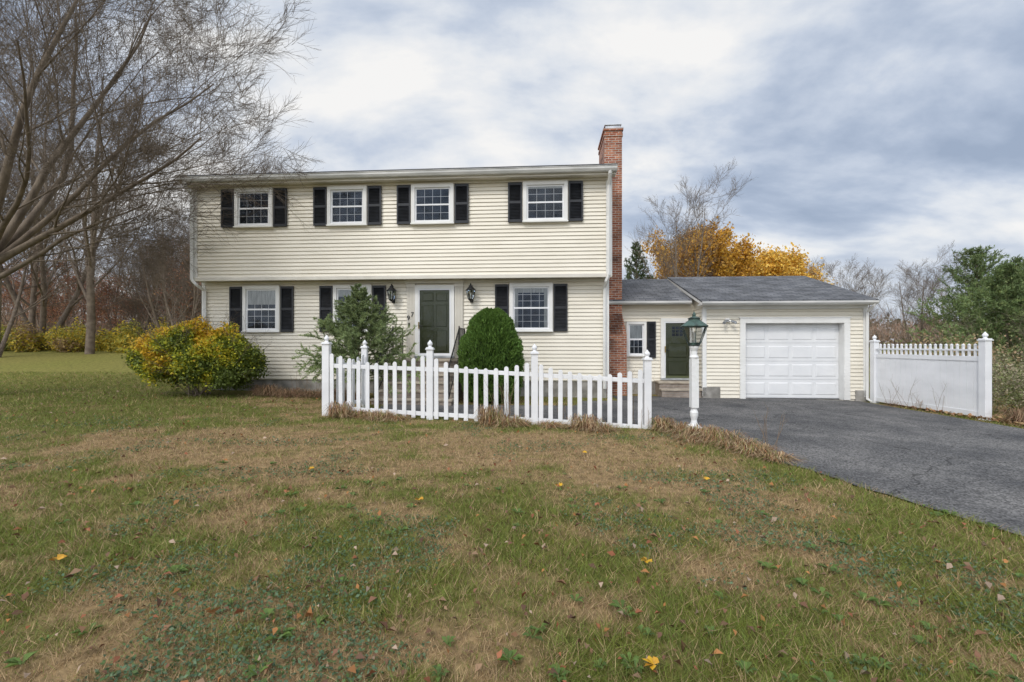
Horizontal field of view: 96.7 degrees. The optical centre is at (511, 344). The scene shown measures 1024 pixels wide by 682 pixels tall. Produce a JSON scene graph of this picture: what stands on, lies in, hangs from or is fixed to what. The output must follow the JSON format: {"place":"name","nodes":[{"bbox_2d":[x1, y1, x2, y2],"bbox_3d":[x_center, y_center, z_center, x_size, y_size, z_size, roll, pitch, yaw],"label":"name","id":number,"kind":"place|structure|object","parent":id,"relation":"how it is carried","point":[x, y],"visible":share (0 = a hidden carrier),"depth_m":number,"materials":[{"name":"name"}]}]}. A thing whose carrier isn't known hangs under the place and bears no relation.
{"place":"outdoors","nodes":[
{"label":"outdoors","id":0,"kind":"place"},
{"bbox_2d":[0,344,1023,681],"bbox_3d":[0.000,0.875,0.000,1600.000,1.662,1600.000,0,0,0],"label":"lawn","id":1,"kind":"structure","parent":0,"point":[50,362],"depth_m":3.61,"materials":[{"name":"green plant"}]},
{"bbox_2d":[1,263,53,329],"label":"russet small tree","id":2,"kind":"object","parent":1,"relation":"on","point":[4,294],"visible":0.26,"depth_m":38.78,"materials":[{"name":"brown plant"}]},
{"bbox_2d":[0,55,56,291],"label":"bare tree","id":3,"kind":"object","parent":1,"relation":"on","point":[16,157],"visible":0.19,"depth_m":27.93,"materials":[{"name":"brown plant"}]},
{"bbox_2d":[2,189,80,284],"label":"bare tree","id":4,"kind":"object","parent":1,"relation":"on","point":[43,240],"visible":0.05,"depth_m":38.38,"materials":[{"name":"brown plant"}]},
{"bbox_2d":[8,260,82,333],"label":"russet small tree","id":5,"kind":"object","parent":1,"relation":"on","point":[53,312],"visible":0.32,"depth_m":36.84,"materials":[{"name":"brown plant"}]},
{"bbox_2d":[0,113,106,356],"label":"bare tree","id":6,"kind":"object","parent":1,"relation":"on","point":[9,328],"visible":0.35,"depth_m":27.43,"materials":[{"name":"brown plant"}]},
{"bbox_2d":[0,126,116,333],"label":"bare tree","id":7,"kind":"object","parent":1,"relation":"on","point":[54,237],"visible":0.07,"depth_m":38.70,"materials":[{"name":"brown plant"}]},
{"bbox_2d":[0,81,124,331],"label":"bare tree","id":8,"kind":"object","parent":1,"relation":"on","point":[32,314],"visible":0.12,"depth_m":34.82,"materials":[{"name":"brown plant"}]},
{"bbox_2d":[1,202,141,333],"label":"bare tree","id":9,"kind":"object","parent":1,"relation":"on","point":[102,261],"visible":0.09,"depth_m":44.57,"materials":[{"name":"brown plant"}]},
{"bbox_2d":[39,255,116,332],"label":"russet small tree","id":10,"kind":"object","parent":1,"relation":"on","point":[99,308],"visible":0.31,"depth_m":35.72,"materials":[{"name":"brown plant"}]},
{"bbox_2d":[0,316,181,352],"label":"yellow hedge","id":11,"kind":"object","parent":1,"relation":"on","point":[115,341],"visible":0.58,"depth_m":29.27,"materials":[{"name":"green plant"}]},
{"bbox_2d":[0,58,187,347],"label":"bare tree","id":12,"kind":"object","parent":1,"relation":"on","point":[43,316],"visible":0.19,"depth_m":30.70,"materials":[{"name":"brown plant"}]},
{"bbox_2d":[52,208,149,331],"bbox_3d":[-34.654,-6.130,40.298,9.492,12.884,6.874,0,0,-27],"label":"bare tree","id":13,"kind":"object","parent":1,"relation":"on","point":[116,270],"visible":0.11,"depth_m":40.00,"materials":[{"name":"brown plant"}]},
{"bbox_2d":[27,168,201,327],"bbox_3d":[-23.207,-5.302,28.964,8.414,12.058,9.917,0,0,-6],"label":"bare tree","id":14,"kind":"object","parent":1,"relation":"on","point":[150,298],"visible":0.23,"depth_m":29.19,"materials":[{"name":"brown plant"}]},
{"bbox_2d":[84,273,159,331],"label":"russet small tree","id":15,"kind":"object","parent":1,"relation":"on","point":[107,292],"visible":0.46,"depth_m":34.62,"materials":[{"name":"brown plant"}]},
{"bbox_2d":[76,209,176,339],"bbox_3d":[-32.091,-5.327,38.333,9.016,11.317,7.650,0,0,-24],"label":"bare tree","id":16,"kind":"object","parent":1,"relation":"on","point":[131,272],"visible":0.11,"depth_m":37.68,"materials":[{"name":"brown plant"}]},
{"bbox_2d":[0,0,257,353],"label":"bare tree","id":17,"kind":"object","parent":1,"relation":"on","point":[90,328],"visible":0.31,"depth_m":27.77,"materials":[{"name":"brown plant"}]},
{"bbox_2d":[100,237,189,333],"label":"bare tree","id":18,"kind":"object","parent":1,"relation":"on","point":[142,291],"visible":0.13,"depth_m":35.19,"materials":[{"name":"brown plant"}]},
{"bbox_2d":[105,248,196,335],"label":"bare tree","id":19,"kind":"object","parent":1,"relation":"on","point":[135,307],"visible":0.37,"depth_m":32.56,"materials":[{"name":"brown plant"}]},
{"bbox_2d":[109,210,201,327],"bbox_3d":[-19.468,-3.395,27.459,6.522,8.627,7.121,0,0,6],"label":"bare tree","id":20,"kind":"object","parent":1,"relation":"on","point":[184,293],"visible":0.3,"depth_m":26.63,"materials":[{"name":"brown plant"}]},
{"bbox_2d":[0,0,324,315],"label":"bare maple tree","id":21,"kind":"object","parent":1,"relation":"on","point":[16,235],"visible":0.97,"depth_m":12.08,"materials":[{"name":"brown plant"}]},
{"bbox_2d":[139,248,200,324],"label":"russet small tree","id":22,"kind":"object","parent":1,"relation":"on","point":[167,300],"visible":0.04,"depth_m":35.94,"materials":[{"name":"brown plant"}]},
{"bbox_2d":[142,204,201,322],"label":"bare tree","id":23,"kind":"object","parent":1,"relation":"on","point":[173,265],"visible":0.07,"depth_m":32.68,"materials":[{"name":"brown plant"}]},
{"bbox_2d":[146,238,201,319],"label":"russet small tree","id":24,"kind":"object","parent":1,"relation":"on","point":[176,290],"visible":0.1,"depth_m":32.33,"materials":[{"name":"brown plant"}]},
{"bbox_2d":[146,249,201,321],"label":"russet small tree","id":25,"kind":"object","parent":1,"relation":"on","point":[180,271],"visible":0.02,"depth_m":29.79,"materials":[{"name":"brown plant"}]},
{"bbox_2d":[166,226,201,320],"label":"bare tree","id":26,"kind":"object","parent":1,"relation":"on","point":[188,283],"depth_m":31.64,"materials":[{"name":"brown plant"}]},
{"bbox_2d":[119,299,277,396],"bbox_3d":[-8.683,0.272,12.788,3.703,2.903,3.781,0,0,-44],"label":"yellow shrub","id":27,"kind":"object","parent":1,"relation":"on","point":[195,353],"visible":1,"depth_m":12.22,"materials":[{"name":"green plant"}]},
{"bbox_2d":[170,115,293,261],"bbox_3d":[-24.194,-9.740,40.890,10.956,20.415,12.898,0,0,-3],"label":"bare tree","id":28,"kind":"object","parent":1,"relation":"on","point":[237,161],"visible":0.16,"depth_m":38.45,"materials":[{"name":"brown plant"}]},
{"bbox_2d":[224,149,284,173],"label":"bare tree","id":29,"kind":"object","parent":1,"relation":"on","point":[248,167],"visible":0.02,"depth_m":33.81,"materials":[{"name":"brown plant"}]},
{"bbox_2d":[291,283,425,398],"bbox_3d":[-3.966,-0.016,11.737,3.436,3.228,3.156,0,0,-12],"label":"young spruce tree","id":30,"kind":"object","parent":1,"relation":"on","point":[349,334],"visible":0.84,"depth_m":11.65,"materials":[{"name":"green plant"}]},
{"bbox_2d":[372,326,464,398],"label":"iron railings","id":31,"kind":"object","parent":1,"relation":"on","point":[460,332],"visible":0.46,"depth_m":12.03,"materials":[{"name":"black metal"}]},
{"bbox_2d":[320,335,652,428],"bbox_3d":[-0.574,0.750,9.775,6.736,1.900,1.640,0,0,9],"label":"picket fence","id":32,"kind":"object","parent":1,"relation":"on","point":[432,369],"visible":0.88,"depth_m":9.07,"materials":[{"name":"white plastic"}]},
{"bbox_2d":[456,307,524,403],"bbox_3d":[-0.558,0.275,12.153,1.848,2.569,1.799,0,0,0],"label":"arborvitae bush","id":33,"kind":"object","parent":1,"relation":"on","point":[490,339],"visible":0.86,"depth_m":11.63,"materials":[{"name":"green plant"}]},
{"bbox_2d":[1,268,998,346],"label":"woodland brush","id":34,"kind":"object","parent":1,"relation":"on","point":[888,332],"visible":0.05,"depth_m":45.76,"materials":[{"name":"brown plant"}]},
{"bbox_2d":[1,312,998,346],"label":"distant woods","id":35,"kind":"object","parent":1,"relation":"on","point":[97,331],"visible":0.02,"depth_m":54.90,"materials":[{"name":"brown plant"}]},
{"bbox_2d":[0,415,1023,681],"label":"lawn weeds","id":36,"kind":"object","parent":1,"relation":"on","point":[252,671],"visible":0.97,"depth_m":2.77,"materials":[{"name":"green plant"}]},
{"bbox_2d":[0,382,1023,681],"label":"fallen leaves","id":37,"kind":"object","parent":1,"relation":"on","point":[478,666],"visible":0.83,"depth_m":3.02,"materials":[{"name":"brown plant"}]},
{"bbox_2d":[370,358,702,405],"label":"entry steps","id":38,"kind":"structure","parent":1,"relation":"on","point":[671,388],"depth_m":12.18,"materials":[{"name":"grey concrete"}]},
{"bbox_2d":[205,380,867,401],"bbox_3d":[0.647,1.565,17.479,20.090,0.970,7.770,0,0,4],"label":"foundation","id":39,"kind":"object","parent":1,"relation":"on","point":[712,392],"visible":0.16,"depth_m":13.64,"materials":[{"name":"concrete"}]},
{"bbox_2d":[197,180,862,400],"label":"walls","id":40,"kind":"structure","parent":39,"relation":"on","point":[488,238],"depth_m":13.53,"materials":[{"name":"beige plastic"}]},
{"bbox_2d":[386,284,396,302],"bbox_3d":[-3.606,-1.525,13.637,0.317,0.570,0.317,0,0,-41],"label":"wall lantern","id":41,"kind":"object","parent":40,"relation":"attached to","point":[390,289],"depth_m":13.62,"materials":[{"name":"black metal"}]},
{"bbox_2d":[221,181,655,357],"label":"shutters","id":42,"kind":"object","parent":40,"relation":"attached to","point":[575,203],"visible":0.86,"depth_m":13.54,"materials":[{"name":"black plastic"}]},
{"bbox_2d":[233,180,646,356],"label":"windows","id":43,"kind":"structure","parent":40,"relation":"attached to","point":[531,303],"depth_m":13.52,"materials":[{"name":"white plastic"}]},
{"bbox_2d":[466,283,475,302],"bbox_3d":[-1.222,-1.525,13.471,0.317,0.570,0.317,0,0,-41],"label":"wall lantern","id":44,"kind":"object","parent":40,"relation":"attached to","point":[470,297],"depth_m":13.45,"materials":[{"name":"black metal"}]},
{"bbox_2d":[177,163,878,399],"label":"trim and gutters","id":45,"kind":"structure","parent":40,"relation":"attached to","point":[575,172],"depth_m":13.35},
{"bbox_2d":[182,170,875,401],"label":"downspouts","id":46,"kind":"object","parent":40,"relation":"attached to","point":[607,278],"visible":0.89,"depth_m":13.27,"materials":[{"name":"white metal"}]},
{"bbox_2d":[405,279,694,379],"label":"entry doors","id":47,"kind":"structure","parent":40,"relation":"in","point":[437,316],"depth_m":13.73,"materials":[{"name":"wood"}]},
{"bbox_2d":[598,124,626,394],"bbox_3d":[3.291,-2.558,15.149,0.710,8.815,1.850,0,0,4],"label":"chimney","id":48,"kind":"object","parent":40,"relation":"attached to","point":[610,147],"visible":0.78,"depth_m":14.37,"materials":[{"name":"brick"}]},
{"bbox_2d":[723,318,736,323],"bbox_3d":[6.428,-0.679,13.502,0.414,0.181,0.260,0,0,4],"label":"flood light","id":49,"kind":"object","parent":40,"relation":"attached to","point":[728,320],"visible":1,"depth_m":13.45,"materials":[{"name":"metal"}]},
{"bbox_2d":[609,276,878,301],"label":"roof","id":50,"kind":"structure","parent":40,"relation":"attached to","point":[765,288],"depth_m":14.77,"materials":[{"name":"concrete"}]},
{"bbox_2d":[746,324,838,399],"bbox_3d":[8.379,0.530,13.716,2.800,2.300,0.080,0,0,4],"label":"garage door","id":51,"kind":"structure","parent":40,"relation":"attached to","point":[792,361],"depth_m":13.69,"materials":[{"name":"white metal"}]},
{"bbox_2d":[319,401,802,465],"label":"dry grass clumps","id":52,"kind":"object","parent":1,"relation":"on","point":[708,435],"visible":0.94,"depth_m":8.17,"materials":[{"name":"brown plant"}]},
{"bbox_2d":[290,372,945,449],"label":"dead weed stalks","id":53,"kind":"object","parent":1,"relation":"on","point":[509,402],"visible":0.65,"depth_m":8.82,"materials":[{"name":"beige plant"}]},
{"bbox_2d":[244,383,1023,424],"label":"dead perennials","id":54,"kind":"object","parent":1,"relation":"on","point":[267,390],"visible":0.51,"depth_m":12.56,"materials":[{"name":"brown plant"}]},
{"bbox_2d":[623,241,652,278],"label":"pine tree","id":55,"kind":"object","parent":1,"relation":"on","point":[636,246],"visible":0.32,"depth_m":32.82,"materials":[{"name":"green plant"}]},
{"bbox_2d":[622,156,755,278],"bbox_3d":[10.897,-5.486,28.851,8.414,13.086,9.917,0,0,-17],"label":"bare tree","id":56,"kind":"object","parent":1,"relation":"on","point":[672,266],"visible":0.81,"depth_m":29.43,"materials":[{"name":"plant"}]},
{"bbox_2d":[680,312,707,428],"bbox_3d":[3.400,0.560,8.500,0.505,2.340,0.515,0,0,0],"label":"lamp post","id":57,"kind":"object","parent":1,"relation":"on","point":[694,321],"visible":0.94,"depth_m":8.43,"materials":[{"name":"white paint"}]},
{"bbox_2d":[640,216,764,278],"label":"orange maple tree","id":58,"kind":"object","parent":1,"relation":"on","point":[725,234],"visible":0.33,"depth_m":34.91,"materials":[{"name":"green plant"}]},
{"bbox_2d":[701,233,764,276],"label":"orange maple tree","id":59,"kind":"object","parent":1,"relation":"on","point":[744,251],"visible":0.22,"depth_m":36.67,"materials":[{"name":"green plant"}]},
{"bbox_2d":[745,242,827,281],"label":"golden willow tree","id":60,"kind":"object","parent":1,"relation":"on","point":[774,263],"visible":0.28,"depth_m":38.26,"materials":[{"name":"yellow plant"}]},
{"bbox_2d":[779,250,841,285],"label":"golden willow tree","id":61,"kind":"object","parent":1,"relation":"on","point":[802,266],"visible":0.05,"depth_m":40.34,"materials":[{"name":"yellow plant"}]},
{"bbox_2d":[802,255,895,329],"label":"bare tree","id":62,"kind":"object","parent":1,"relation":"on","point":[878,280],"visible":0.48,"depth_m":27.46,"materials":[{"name":"plant"}]},
{"bbox_2d":[819,256,892,326],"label":"bare tree","id":63,"kind":"object","parent":1,"relation":"on","point":[865,274],"visible":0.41,"depth_m":25.80,"materials":[{"name":"brown plant"}]},
{"bbox_2d":[853,289,883,333],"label":"bare tree","id":64,"kind":"object","parent":1,"relation":"on","point":[871,313],"visible":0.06,"depth_m":34.27,"materials":[{"name":"plant"}]},
{"bbox_2d":[868,242,961,351],"bbox_3d":[22.099,-2.121,25.408,4.743,6.828,5.590,0,0,42],"label":"bare tree","id":65,"kind":"object","parent":1,"relation":"on","point":[913,292],"visible":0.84,"depth_m":25.36,"materials":[{"name":"plant"}]},
{"bbox_2d":[869,332,993,420],"bbox_3d":[10.460,0.810,11.590,0.195,2.180,3.176,0,0,-2],"label":"privacy fence","id":66,"kind":"object","parent":1,"relation":"on","point":[966,381],"visible":0.98,"depth_m":11.23,"materials":[{"name":"white plastic"}]},
{"bbox_2d":[869,323,1023,394],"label":"roadside brush","id":67,"kind":"object","parent":1,"relation":"on","point":[994,348],"visible":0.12,"depth_m":17.17,"materials":[{"name":"brown plant"}]},
{"bbox_2d":[906,264,986,345],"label":"bare tree","id":68,"kind":"object","parent":1,"relation":"on","point":[932,292],"visible":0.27,"depth_m":40.37,"materials":[{"name":"plant"}]},
{"bbox_2d":[869,305,1023,414],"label":"brush stems","id":69,"kind":"object","parent":1,"relation":"on","point":[1018,385],"visible":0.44,"depth_m":17.04,"materials":[{"name":"brown plant"}]},
{"bbox_2d":[904,245,1023,357],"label":"pine tree","id":70,"kind":"object","parent":1,"relation":"on","point":[976,261],"visible":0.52,"depth_m":23.54,"materials":[{"name":"green plant"}]},
{"bbox_2d":[931,261,1023,372],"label":"pine tree","id":71,"kind":"object","parent":1,"relation":"on","point":[1008,293],"visible":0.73,"depth_m":20.45,"materials":[{"name":"green plant"}]},
{"bbox_2d":[942,350,1023,413],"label":"dry shrub","id":72,"kind":"object","parent":1,"relation":"on","point":[1011,389],"visible":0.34,"depth_m":10.95,"materials":[{"name":"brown plant"}]},
{"bbox_2d":[963,254,1023,354],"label":"pine tree","id":73,"kind":"object","parent":1,"relation":"on","point":[1015,259],"visible":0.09,"depth_m":26.90,"materials":[{"name":"green plant"}]},
{"bbox_2d":[0,0,1023,342],"label":"sky","id":74,"kind":"structure","parent":0,"point":[884,132],"materials":[{"name":"grey"}]},
{"bbox_2d":[379,396,1023,535],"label":"driveway","id":75,"kind":"structure","parent":0,"point":[975,469],"depth_m":7.44,"materials":[{"name":"grey asphalt"}]}
]}

